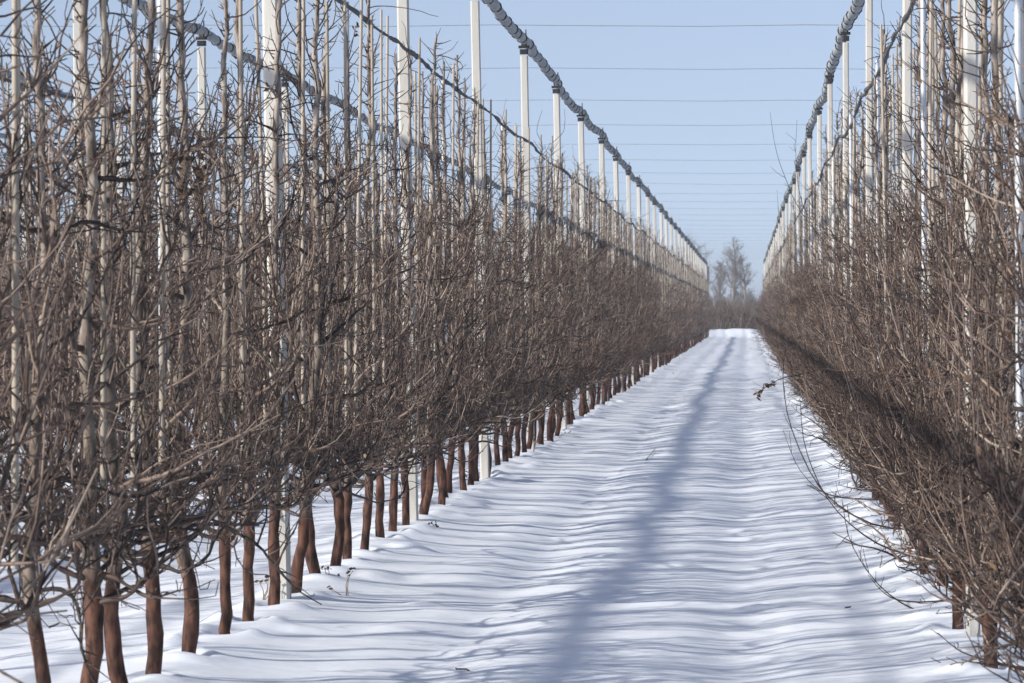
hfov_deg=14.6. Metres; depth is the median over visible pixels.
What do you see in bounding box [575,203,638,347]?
fruit tree
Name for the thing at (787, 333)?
fruit tree
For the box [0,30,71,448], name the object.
fruit tree
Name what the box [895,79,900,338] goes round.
support cane
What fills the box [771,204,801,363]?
fruit tree
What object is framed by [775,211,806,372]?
fruit tree
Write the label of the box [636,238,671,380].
fruit tree
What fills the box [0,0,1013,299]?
sky
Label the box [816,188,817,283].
support cane
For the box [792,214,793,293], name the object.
support cane
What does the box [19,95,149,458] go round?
fruit tree
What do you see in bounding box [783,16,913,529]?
fruit tree
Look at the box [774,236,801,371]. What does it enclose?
fruit tree
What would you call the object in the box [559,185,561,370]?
support cane
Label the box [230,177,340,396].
fruit tree
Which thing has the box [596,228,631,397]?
fruit tree
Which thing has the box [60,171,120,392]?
fruit tree
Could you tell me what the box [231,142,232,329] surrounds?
support cane
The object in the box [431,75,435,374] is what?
support cane
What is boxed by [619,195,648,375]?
fruit tree
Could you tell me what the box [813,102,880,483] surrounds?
fruit tree
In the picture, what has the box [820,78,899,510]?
fruit tree
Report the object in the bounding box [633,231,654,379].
fruit tree
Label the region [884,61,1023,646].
fruit tree
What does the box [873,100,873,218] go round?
support cane
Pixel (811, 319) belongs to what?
fruit tree
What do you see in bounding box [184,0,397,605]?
fruit tree
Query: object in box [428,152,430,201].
net post
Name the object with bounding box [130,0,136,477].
support cane
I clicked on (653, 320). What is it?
fruit tree
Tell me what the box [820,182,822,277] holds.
support cane
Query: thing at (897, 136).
support cane
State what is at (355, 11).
twisted netting
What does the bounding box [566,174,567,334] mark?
support cane
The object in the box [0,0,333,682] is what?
fruit tree
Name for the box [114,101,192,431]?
fruit tree
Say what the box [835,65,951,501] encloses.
fruit tree
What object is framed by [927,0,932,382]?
support cane
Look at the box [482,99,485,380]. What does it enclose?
support cane
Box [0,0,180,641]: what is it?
fruit tree
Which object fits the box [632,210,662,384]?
fruit tree
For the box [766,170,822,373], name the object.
fruit tree
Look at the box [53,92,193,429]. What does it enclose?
fruit tree
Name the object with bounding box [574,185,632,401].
fruit tree
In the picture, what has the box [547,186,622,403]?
fruit tree
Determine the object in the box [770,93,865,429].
fruit tree
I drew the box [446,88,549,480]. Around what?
fruit tree
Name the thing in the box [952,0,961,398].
support cane
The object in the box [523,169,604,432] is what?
fruit tree
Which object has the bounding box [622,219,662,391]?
fruit tree
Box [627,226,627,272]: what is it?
support cane
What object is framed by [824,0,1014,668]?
fruit tree
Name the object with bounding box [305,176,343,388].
fruit tree
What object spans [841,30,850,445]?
net post
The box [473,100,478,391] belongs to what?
support cane
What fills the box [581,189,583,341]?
support cane
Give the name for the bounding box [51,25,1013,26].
cross wire
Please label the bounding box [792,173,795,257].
net post
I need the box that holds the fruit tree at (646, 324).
[634,222,661,381]
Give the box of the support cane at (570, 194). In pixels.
[570,182,571,256]
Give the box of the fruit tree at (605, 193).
[595,176,643,401]
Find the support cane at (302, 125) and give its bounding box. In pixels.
[301,0,305,472]
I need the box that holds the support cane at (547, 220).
[546,158,548,264]
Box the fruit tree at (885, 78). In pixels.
[800,43,897,504]
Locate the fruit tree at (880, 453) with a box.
[800,0,1008,574]
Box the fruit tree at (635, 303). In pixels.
[620,212,660,379]
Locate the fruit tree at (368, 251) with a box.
[359,181,394,395]
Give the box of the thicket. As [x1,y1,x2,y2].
[710,296,1007,329]
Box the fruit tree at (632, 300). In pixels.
[612,191,643,390]
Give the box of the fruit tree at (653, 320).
[635,231,676,367]
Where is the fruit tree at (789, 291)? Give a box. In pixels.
[765,198,806,363]
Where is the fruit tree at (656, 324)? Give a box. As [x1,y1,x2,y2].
[642,240,672,375]
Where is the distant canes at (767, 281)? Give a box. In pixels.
[4,209,1009,333]
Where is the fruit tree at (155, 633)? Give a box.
[0,0,289,673]
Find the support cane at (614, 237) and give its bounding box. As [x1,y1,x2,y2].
[614,215,614,260]
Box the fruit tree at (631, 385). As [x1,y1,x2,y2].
[629,221,652,386]
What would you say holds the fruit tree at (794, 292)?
on the snow ground
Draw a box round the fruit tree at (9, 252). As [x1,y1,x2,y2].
[0,61,66,495]
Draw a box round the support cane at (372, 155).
[370,15,375,442]
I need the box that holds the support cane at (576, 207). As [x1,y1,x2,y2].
[575,169,577,346]
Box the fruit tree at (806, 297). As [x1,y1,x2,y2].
[786,158,826,401]
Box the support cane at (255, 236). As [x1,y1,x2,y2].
[255,150,256,376]
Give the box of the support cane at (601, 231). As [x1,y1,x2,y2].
[600,205,601,322]
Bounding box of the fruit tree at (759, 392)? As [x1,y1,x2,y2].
[751,127,842,428]
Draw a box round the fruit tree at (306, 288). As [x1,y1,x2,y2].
[290,185,344,377]
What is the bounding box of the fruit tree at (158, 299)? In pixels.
[117,88,199,431]
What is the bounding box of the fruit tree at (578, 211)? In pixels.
[564,145,619,419]
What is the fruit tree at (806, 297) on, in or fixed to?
on the snow ground
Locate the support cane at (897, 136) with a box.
[895,43,899,248]
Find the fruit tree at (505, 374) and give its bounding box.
[448,122,561,476]
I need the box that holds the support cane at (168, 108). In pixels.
[166,0,172,413]
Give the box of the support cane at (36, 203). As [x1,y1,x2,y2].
[36,106,38,330]
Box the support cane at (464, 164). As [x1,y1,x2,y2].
[463,108,465,362]
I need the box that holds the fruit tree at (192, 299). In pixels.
[155,110,238,422]
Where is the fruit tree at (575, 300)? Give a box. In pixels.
[507,158,610,436]
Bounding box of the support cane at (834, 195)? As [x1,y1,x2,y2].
[833,143,835,334]
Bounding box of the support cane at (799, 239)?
[799,211,800,267]
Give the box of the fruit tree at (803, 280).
[782,196,816,380]
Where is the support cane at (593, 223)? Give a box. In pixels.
[592,177,593,304]
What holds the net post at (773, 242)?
on the snow ground
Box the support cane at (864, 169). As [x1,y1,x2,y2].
[864,132,865,232]
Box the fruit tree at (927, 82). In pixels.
[855,0,955,562]
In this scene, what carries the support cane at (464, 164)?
attached to the fruit tree at (471, 470)
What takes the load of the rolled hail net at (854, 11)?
attached to the net post
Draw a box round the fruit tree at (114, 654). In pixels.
[0,0,314,682]
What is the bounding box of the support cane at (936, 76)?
[934,8,939,382]
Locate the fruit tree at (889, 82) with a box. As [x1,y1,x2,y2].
[808,49,916,454]
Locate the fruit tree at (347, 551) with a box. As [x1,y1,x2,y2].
[248,0,437,558]
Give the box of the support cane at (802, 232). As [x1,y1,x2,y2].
[802,204,802,272]
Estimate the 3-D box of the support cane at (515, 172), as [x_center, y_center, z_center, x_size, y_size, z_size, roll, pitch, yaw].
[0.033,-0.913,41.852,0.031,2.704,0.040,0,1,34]
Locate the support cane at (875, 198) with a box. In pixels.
[874,172,875,246]
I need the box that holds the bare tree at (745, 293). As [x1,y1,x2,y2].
[732,255,759,309]
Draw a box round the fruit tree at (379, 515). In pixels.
[306,0,467,537]
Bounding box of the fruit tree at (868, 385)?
[778,5,979,530]
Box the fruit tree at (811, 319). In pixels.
[794,179,835,383]
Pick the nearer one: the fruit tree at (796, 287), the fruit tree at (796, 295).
the fruit tree at (796, 287)
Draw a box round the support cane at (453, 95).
[451,63,454,410]
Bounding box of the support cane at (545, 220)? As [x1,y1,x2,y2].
[544,154,546,394]
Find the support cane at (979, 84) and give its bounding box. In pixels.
[978,0,982,223]
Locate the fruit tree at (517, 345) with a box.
[448,137,546,424]
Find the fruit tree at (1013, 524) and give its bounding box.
[904,25,1023,682]
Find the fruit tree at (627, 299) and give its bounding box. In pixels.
[617,224,653,392]
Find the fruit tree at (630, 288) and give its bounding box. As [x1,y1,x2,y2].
[607,201,657,397]
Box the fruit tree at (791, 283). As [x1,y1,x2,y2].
[770,197,801,356]
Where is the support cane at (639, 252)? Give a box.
[639,228,639,309]
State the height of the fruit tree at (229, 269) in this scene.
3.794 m
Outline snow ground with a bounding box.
[0,320,1023,682]
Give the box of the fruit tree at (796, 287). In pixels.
[768,185,807,370]
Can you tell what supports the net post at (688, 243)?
on the snow ground
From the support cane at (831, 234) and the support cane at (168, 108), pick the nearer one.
the support cane at (168, 108)
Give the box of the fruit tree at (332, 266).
[311,197,353,381]
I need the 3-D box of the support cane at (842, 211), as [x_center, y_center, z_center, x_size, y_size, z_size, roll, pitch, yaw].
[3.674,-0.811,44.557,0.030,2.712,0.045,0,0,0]
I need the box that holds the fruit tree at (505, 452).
[467,129,568,461]
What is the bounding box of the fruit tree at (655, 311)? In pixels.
[650,233,677,353]
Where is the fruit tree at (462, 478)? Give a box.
[389,78,561,490]
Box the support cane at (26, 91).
[25,69,27,361]
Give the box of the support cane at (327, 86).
[325,1,330,415]
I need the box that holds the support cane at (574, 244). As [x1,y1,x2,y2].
[573,174,574,356]
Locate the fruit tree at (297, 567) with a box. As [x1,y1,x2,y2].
[192,0,443,593]
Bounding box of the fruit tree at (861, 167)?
[787,89,897,477]
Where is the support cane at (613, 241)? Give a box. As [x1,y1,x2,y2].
[613,214,614,297]
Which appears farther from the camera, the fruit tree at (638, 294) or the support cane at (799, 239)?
the fruit tree at (638, 294)
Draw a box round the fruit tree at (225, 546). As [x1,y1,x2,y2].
[79,0,330,634]
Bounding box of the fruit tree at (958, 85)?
[835,0,1015,609]
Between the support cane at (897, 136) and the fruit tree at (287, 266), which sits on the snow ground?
the fruit tree at (287, 266)
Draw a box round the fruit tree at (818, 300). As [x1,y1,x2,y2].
[780,152,841,409]
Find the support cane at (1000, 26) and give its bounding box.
[998,0,1003,392]
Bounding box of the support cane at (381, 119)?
[380,9,386,418]
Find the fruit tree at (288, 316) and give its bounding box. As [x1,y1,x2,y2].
[250,239,311,371]
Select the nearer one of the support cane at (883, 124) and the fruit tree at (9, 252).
the support cane at (883, 124)
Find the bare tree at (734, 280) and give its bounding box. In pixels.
[717,236,750,310]
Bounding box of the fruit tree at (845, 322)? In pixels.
[801,93,880,459]
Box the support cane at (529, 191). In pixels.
[528,127,530,365]
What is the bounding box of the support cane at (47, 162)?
[45,106,49,405]
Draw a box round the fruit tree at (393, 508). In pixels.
[333,49,486,530]
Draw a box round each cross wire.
[35,221,775,225]
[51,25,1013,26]
[56,99,955,101]
[60,170,1003,174]
[69,67,1013,69]
[97,124,982,125]
[115,143,982,144]
[126,176,917,186]
[154,199,1008,202]
[189,216,772,220]
[257,193,949,193]
[289,158,823,160]
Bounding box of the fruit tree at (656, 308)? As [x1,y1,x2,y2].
[641,224,675,376]
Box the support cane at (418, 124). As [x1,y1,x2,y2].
[415,38,420,397]
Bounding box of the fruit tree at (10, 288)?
[0,167,31,426]
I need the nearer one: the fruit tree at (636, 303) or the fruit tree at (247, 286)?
the fruit tree at (247, 286)
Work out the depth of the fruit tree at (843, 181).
33.35 m
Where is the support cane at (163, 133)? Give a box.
[158,0,165,463]
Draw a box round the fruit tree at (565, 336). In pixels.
[523,165,601,442]
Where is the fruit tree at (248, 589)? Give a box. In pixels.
[158,0,350,621]
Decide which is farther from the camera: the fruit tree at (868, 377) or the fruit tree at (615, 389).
the fruit tree at (615, 389)
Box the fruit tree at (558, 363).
[517,153,598,444]
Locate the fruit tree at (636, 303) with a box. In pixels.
[624,228,658,378]
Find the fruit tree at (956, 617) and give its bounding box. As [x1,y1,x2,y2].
[833,0,1012,628]
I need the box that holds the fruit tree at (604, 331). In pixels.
[568,195,635,413]
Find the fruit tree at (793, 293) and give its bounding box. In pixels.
[777,185,816,387]
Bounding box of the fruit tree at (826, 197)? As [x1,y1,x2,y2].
[785,165,827,404]
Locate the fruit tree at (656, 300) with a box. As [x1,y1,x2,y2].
[644,234,664,363]
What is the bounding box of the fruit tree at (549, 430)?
[521,111,615,441]
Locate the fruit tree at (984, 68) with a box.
[879,0,1014,646]
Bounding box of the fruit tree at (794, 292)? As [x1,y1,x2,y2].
[773,184,813,377]
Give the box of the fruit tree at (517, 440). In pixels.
[489,131,571,455]
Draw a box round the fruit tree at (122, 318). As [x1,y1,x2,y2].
[53,86,166,479]
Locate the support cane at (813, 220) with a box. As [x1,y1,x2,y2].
[813,179,813,249]
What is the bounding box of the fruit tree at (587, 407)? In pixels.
[568,162,631,412]
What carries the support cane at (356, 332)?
on the snow ground
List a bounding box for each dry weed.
[254,575,269,599]
[327,567,355,595]
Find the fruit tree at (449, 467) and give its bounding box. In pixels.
[422,52,521,492]
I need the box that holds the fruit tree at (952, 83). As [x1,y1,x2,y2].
[831,0,1014,536]
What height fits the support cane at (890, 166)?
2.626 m
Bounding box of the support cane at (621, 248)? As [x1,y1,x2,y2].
[621,221,622,329]
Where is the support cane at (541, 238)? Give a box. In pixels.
[541,190,543,360]
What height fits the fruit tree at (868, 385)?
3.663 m
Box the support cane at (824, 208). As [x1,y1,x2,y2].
[824,171,825,278]
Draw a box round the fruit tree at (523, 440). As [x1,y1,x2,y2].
[492,139,573,452]
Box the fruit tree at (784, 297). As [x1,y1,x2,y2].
[770,223,795,363]
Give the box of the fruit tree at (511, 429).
[489,149,583,457]
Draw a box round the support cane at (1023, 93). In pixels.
[1020,0,1023,463]
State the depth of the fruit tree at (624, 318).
70.90 m
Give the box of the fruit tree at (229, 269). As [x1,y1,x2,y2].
[209,131,261,416]
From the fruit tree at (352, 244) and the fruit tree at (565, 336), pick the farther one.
the fruit tree at (352, 244)
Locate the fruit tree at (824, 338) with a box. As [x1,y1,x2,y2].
[798,119,874,429]
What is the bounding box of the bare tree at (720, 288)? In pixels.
[709,259,731,311]
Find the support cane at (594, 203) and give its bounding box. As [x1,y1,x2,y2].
[594,178,594,227]
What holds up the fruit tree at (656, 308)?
on the snow ground
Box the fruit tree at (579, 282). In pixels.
[563,173,634,423]
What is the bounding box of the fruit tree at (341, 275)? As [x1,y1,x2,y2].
[332,165,371,392]
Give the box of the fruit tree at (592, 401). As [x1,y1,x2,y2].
[586,168,636,409]
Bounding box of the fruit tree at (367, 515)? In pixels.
[288,1,481,549]
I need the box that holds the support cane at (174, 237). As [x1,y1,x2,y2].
[174,149,176,347]
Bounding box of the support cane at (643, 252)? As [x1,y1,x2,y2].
[643,236,643,272]
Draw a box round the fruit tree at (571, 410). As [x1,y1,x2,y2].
[556,172,619,423]
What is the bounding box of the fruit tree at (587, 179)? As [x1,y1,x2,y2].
[579,164,623,415]
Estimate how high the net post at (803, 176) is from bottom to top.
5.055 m
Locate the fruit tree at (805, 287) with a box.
[785,151,825,418]
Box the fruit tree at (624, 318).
[606,195,641,399]
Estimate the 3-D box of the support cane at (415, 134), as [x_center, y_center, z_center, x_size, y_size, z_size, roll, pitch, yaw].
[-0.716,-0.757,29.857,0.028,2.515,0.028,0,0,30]
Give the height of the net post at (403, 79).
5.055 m
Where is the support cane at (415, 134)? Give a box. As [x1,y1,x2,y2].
[414,71,416,309]
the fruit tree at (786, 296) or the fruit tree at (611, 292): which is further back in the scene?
the fruit tree at (786, 296)
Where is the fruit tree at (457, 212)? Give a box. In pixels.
[387,86,542,497]
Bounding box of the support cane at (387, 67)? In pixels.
[384,16,388,391]
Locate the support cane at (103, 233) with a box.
[100,0,106,502]
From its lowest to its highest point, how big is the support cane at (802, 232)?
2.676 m
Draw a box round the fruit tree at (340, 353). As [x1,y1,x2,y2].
[314,196,343,393]
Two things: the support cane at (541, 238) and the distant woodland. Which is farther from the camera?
the distant woodland
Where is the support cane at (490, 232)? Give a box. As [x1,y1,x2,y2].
[489,99,491,368]
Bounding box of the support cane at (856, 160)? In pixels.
[856,131,857,234]
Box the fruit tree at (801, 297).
[777,193,835,422]
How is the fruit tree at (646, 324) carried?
on the snow ground
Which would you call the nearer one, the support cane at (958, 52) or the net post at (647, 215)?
the support cane at (958, 52)
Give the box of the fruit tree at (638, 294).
[627,212,661,386]
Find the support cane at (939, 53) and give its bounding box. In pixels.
[935,31,940,315]
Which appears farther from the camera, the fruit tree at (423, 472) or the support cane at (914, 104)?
the fruit tree at (423, 472)
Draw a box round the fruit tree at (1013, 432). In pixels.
[908,9,1023,677]
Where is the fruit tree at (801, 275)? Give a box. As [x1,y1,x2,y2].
[783,185,816,388]
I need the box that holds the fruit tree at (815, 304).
[796,146,839,417]
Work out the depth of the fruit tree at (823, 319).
43.45 m
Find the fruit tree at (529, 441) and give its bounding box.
[506,162,599,448]
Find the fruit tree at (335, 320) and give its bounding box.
[306,175,362,392]
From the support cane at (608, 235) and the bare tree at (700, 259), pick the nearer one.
the support cane at (608, 235)
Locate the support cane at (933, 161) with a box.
[931,0,935,368]
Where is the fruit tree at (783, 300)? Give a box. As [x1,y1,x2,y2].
[767,215,796,357]
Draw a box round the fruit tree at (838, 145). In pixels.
[777,96,864,413]
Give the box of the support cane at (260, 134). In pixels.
[254,0,267,447]
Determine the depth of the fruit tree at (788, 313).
67.51 m
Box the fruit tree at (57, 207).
[1,100,129,471]
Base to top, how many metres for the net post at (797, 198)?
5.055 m
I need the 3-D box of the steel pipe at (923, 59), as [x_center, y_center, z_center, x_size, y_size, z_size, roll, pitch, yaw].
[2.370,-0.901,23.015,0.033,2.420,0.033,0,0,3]
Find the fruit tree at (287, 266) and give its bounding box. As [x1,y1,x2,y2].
[264,157,314,424]
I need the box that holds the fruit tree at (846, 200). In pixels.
[788,112,854,434]
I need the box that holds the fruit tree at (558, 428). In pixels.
[547,151,602,435]
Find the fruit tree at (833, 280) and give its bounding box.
[789,86,860,416]
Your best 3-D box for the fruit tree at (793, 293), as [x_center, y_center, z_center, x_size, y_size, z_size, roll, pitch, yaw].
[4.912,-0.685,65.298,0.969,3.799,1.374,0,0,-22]
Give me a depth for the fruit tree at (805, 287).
57.32 m
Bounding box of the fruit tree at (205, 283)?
[152,127,268,449]
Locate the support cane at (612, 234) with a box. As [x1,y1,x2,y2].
[610,202,612,345]
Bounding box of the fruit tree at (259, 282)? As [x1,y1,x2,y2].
[237,136,290,419]
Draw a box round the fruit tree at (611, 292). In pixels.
[579,198,633,375]
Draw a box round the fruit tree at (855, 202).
[797,87,865,436]
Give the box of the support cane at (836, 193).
[836,147,837,294]
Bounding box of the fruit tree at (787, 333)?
[773,286,799,362]
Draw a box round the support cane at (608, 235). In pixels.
[607,209,608,303]
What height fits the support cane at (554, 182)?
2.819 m
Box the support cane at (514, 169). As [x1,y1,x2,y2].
[512,123,515,245]
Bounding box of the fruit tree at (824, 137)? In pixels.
[784,125,827,425]
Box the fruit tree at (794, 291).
[784,196,807,356]
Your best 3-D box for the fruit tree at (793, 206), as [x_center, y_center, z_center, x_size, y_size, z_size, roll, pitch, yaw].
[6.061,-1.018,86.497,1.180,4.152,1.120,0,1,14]
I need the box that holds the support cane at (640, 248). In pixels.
[640,225,640,296]
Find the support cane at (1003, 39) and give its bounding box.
[996,0,1003,304]
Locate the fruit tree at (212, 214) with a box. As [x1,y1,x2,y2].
[172,133,259,421]
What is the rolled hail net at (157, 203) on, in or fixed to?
attached to the net post
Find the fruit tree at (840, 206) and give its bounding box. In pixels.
[781,109,842,441]
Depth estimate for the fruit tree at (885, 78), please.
32.44 m
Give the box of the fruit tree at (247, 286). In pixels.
[216,146,289,434]
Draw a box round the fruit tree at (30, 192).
[1,111,119,492]
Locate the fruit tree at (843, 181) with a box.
[791,0,927,498]
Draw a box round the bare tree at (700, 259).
[678,227,723,305]
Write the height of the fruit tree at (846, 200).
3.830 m
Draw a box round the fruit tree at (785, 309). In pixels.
[769,206,807,359]
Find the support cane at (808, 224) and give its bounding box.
[808,191,809,269]
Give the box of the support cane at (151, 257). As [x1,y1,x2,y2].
[149,135,152,383]
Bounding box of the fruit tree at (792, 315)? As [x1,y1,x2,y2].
[769,216,807,383]
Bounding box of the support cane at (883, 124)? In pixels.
[880,24,887,359]
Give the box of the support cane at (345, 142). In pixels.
[343,0,348,424]
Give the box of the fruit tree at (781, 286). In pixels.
[768,221,791,360]
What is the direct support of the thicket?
on the snow ground
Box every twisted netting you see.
[2,165,260,215]
[3,78,521,241]
[335,0,707,281]
[763,0,915,281]
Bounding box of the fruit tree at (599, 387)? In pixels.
[595,169,643,403]
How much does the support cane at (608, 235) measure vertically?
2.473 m
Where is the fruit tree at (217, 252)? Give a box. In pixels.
[214,205,237,340]
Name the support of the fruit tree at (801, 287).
on the snow ground
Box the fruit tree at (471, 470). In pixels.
[444,106,531,484]
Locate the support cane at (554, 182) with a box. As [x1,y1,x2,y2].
[553,163,554,211]
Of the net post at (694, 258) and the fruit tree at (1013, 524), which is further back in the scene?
the net post at (694, 258)
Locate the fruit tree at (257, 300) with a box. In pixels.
[217,152,289,433]
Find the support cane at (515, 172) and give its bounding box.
[514,125,516,322]
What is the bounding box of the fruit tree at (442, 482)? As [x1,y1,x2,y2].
[361,55,547,504]
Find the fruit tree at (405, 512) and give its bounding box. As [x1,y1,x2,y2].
[337,22,498,524]
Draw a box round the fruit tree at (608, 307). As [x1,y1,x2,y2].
[587,193,630,404]
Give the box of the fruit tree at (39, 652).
[0,0,217,682]
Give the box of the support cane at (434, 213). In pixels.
[432,104,436,400]
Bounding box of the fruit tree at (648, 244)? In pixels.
[642,224,678,375]
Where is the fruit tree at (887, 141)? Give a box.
[801,80,913,471]
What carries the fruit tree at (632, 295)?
on the snow ground
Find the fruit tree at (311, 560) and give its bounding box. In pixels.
[189,0,434,573]
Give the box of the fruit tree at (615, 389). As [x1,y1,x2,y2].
[599,196,648,394]
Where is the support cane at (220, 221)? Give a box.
[219,148,221,347]
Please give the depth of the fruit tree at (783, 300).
89.46 m
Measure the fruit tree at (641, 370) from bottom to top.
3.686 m
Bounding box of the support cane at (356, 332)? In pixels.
[353,0,362,422]
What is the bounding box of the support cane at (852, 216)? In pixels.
[850,108,854,339]
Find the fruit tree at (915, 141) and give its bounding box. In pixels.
[817,4,981,548]
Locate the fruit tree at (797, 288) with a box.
[778,203,812,382]
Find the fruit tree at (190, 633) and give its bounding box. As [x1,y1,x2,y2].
[4,0,321,653]
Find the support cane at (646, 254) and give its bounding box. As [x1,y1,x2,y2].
[646,233,646,316]
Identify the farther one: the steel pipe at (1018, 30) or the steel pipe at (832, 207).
the steel pipe at (832, 207)
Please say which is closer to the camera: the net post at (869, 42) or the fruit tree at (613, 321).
the net post at (869, 42)
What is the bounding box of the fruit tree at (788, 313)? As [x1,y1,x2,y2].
[773,219,807,381]
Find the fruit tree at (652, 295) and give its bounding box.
[635,204,667,377]
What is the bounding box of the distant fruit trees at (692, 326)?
[0,0,1015,682]
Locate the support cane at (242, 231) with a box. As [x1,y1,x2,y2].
[238,0,245,453]
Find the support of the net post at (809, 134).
on the snow ground
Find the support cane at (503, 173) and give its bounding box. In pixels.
[501,116,504,267]
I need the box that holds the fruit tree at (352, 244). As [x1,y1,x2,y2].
[351,168,380,364]
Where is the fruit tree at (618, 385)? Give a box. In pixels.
[613,212,651,392]
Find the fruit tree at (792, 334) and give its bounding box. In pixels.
[775,224,812,370]
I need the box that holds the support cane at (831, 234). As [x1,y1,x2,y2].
[830,201,831,312]
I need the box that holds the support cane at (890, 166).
[889,85,891,277]
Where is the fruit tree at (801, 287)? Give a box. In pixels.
[788,177,823,387]
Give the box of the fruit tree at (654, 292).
[642,225,670,347]
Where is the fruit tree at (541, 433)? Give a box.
[506,112,595,444]
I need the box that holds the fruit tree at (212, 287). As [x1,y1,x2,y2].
[116,113,213,462]
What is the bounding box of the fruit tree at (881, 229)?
[801,30,913,521]
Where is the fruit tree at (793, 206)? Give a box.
[767,199,795,382]
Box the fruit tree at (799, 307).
[772,168,825,416]
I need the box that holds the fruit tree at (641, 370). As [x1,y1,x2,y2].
[631,225,669,377]
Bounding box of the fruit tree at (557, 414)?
[544,186,616,423]
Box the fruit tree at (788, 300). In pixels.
[771,236,801,385]
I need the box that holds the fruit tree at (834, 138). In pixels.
[782,134,839,410]
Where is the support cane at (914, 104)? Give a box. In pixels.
[913,48,916,192]
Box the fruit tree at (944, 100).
[838,0,1009,586]
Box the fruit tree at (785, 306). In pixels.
[773,216,796,340]
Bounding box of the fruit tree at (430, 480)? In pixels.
[370,28,550,514]
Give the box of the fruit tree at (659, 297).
[649,242,674,370]
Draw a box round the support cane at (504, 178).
[503,109,506,380]
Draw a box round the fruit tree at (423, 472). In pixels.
[361,66,487,512]
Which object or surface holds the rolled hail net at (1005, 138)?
attached to the net post at (1011, 242)
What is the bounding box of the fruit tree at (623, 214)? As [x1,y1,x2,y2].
[619,201,655,389]
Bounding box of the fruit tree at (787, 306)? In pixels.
[775,213,795,355]
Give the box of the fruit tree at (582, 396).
[565,174,633,416]
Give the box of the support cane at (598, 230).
[597,199,598,313]
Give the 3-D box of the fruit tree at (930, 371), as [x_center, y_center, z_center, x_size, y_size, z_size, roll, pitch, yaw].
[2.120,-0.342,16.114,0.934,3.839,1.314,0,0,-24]
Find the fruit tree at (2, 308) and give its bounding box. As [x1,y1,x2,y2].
[0,267,19,424]
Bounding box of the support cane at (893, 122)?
[891,54,895,250]
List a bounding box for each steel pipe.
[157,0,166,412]
[346,1,350,260]
[441,80,446,343]
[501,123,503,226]
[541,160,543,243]
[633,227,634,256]
[797,214,798,267]
[803,200,804,282]
[810,190,812,271]
[819,171,821,269]
[832,147,833,320]
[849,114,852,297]
[875,60,879,367]
[920,0,927,393]
[1014,0,1023,436]
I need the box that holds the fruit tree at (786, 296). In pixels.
[772,224,801,372]
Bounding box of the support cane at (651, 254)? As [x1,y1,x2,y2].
[650,231,651,327]
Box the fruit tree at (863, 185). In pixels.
[808,133,874,438]
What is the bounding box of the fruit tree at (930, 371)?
[891,0,1023,649]
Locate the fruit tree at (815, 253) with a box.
[779,187,822,417]
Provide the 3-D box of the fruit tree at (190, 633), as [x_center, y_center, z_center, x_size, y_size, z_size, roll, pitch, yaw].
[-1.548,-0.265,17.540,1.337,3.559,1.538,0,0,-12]
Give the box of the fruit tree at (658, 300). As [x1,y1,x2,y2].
[644,221,673,375]
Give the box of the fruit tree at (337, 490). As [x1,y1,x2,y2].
[204,0,433,565]
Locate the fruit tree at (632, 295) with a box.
[627,222,656,387]
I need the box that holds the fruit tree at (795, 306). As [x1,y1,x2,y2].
[768,200,807,364]
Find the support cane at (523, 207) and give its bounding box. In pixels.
[522,155,523,381]
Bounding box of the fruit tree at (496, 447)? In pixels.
[451,98,567,465]
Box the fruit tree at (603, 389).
[601,195,641,404]
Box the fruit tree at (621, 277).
[595,204,635,400]
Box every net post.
[20,87,29,284]
[72,0,84,459]
[117,104,124,413]
[189,135,194,379]
[196,20,208,444]
[249,153,253,242]
[262,0,291,598]
[281,65,291,406]
[294,172,298,232]
[390,134,396,297]
[397,0,418,520]
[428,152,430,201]
[470,0,488,477]
[507,184,510,291]
[518,30,534,448]
[551,72,566,428]
[577,103,589,411]
[598,127,607,400]
[612,147,622,392]
[625,170,633,385]
[636,175,643,376]
[645,186,651,372]
[652,202,658,366]
[659,209,664,364]
[664,215,667,277]
[670,221,673,357]
[674,221,678,354]
[678,231,681,344]
[681,235,685,351]
[684,239,686,274]
[687,242,690,345]
[690,241,692,274]
[693,248,694,268]
[695,252,696,269]
[705,260,707,335]
[768,244,769,266]
[773,230,774,254]
[775,230,776,251]
[777,220,779,280]
[780,213,781,245]
[781,202,784,273]
[784,199,787,255]
[788,184,792,252]
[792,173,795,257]
[795,165,799,237]
[801,151,806,253]
[806,131,812,251]
[816,95,822,417]
[826,73,833,431]
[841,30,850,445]
[865,0,872,490]
[901,0,911,541]
[963,0,980,636]
[1010,135,1015,394]
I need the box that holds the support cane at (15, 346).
[11,0,18,486]
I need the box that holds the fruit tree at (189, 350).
[125,102,217,443]
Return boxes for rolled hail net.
[0,68,497,232]
[0,133,523,259]
[0,172,391,247]
[118,0,633,254]
[481,0,707,280]
[763,0,864,283]
[912,127,1013,197]
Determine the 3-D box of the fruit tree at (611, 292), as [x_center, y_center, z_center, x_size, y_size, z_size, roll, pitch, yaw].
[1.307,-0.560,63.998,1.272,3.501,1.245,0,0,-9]
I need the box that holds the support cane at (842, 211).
[840,147,842,303]
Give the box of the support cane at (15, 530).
[11,0,20,567]
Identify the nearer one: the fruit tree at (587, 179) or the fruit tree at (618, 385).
the fruit tree at (587, 179)
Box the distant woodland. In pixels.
[709,292,762,313]
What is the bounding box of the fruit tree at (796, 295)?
[766,196,807,373]
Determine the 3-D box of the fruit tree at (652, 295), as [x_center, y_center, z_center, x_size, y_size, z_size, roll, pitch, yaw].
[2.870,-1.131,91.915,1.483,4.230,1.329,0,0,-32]
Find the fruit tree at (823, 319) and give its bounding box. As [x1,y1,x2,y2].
[795,123,861,418]

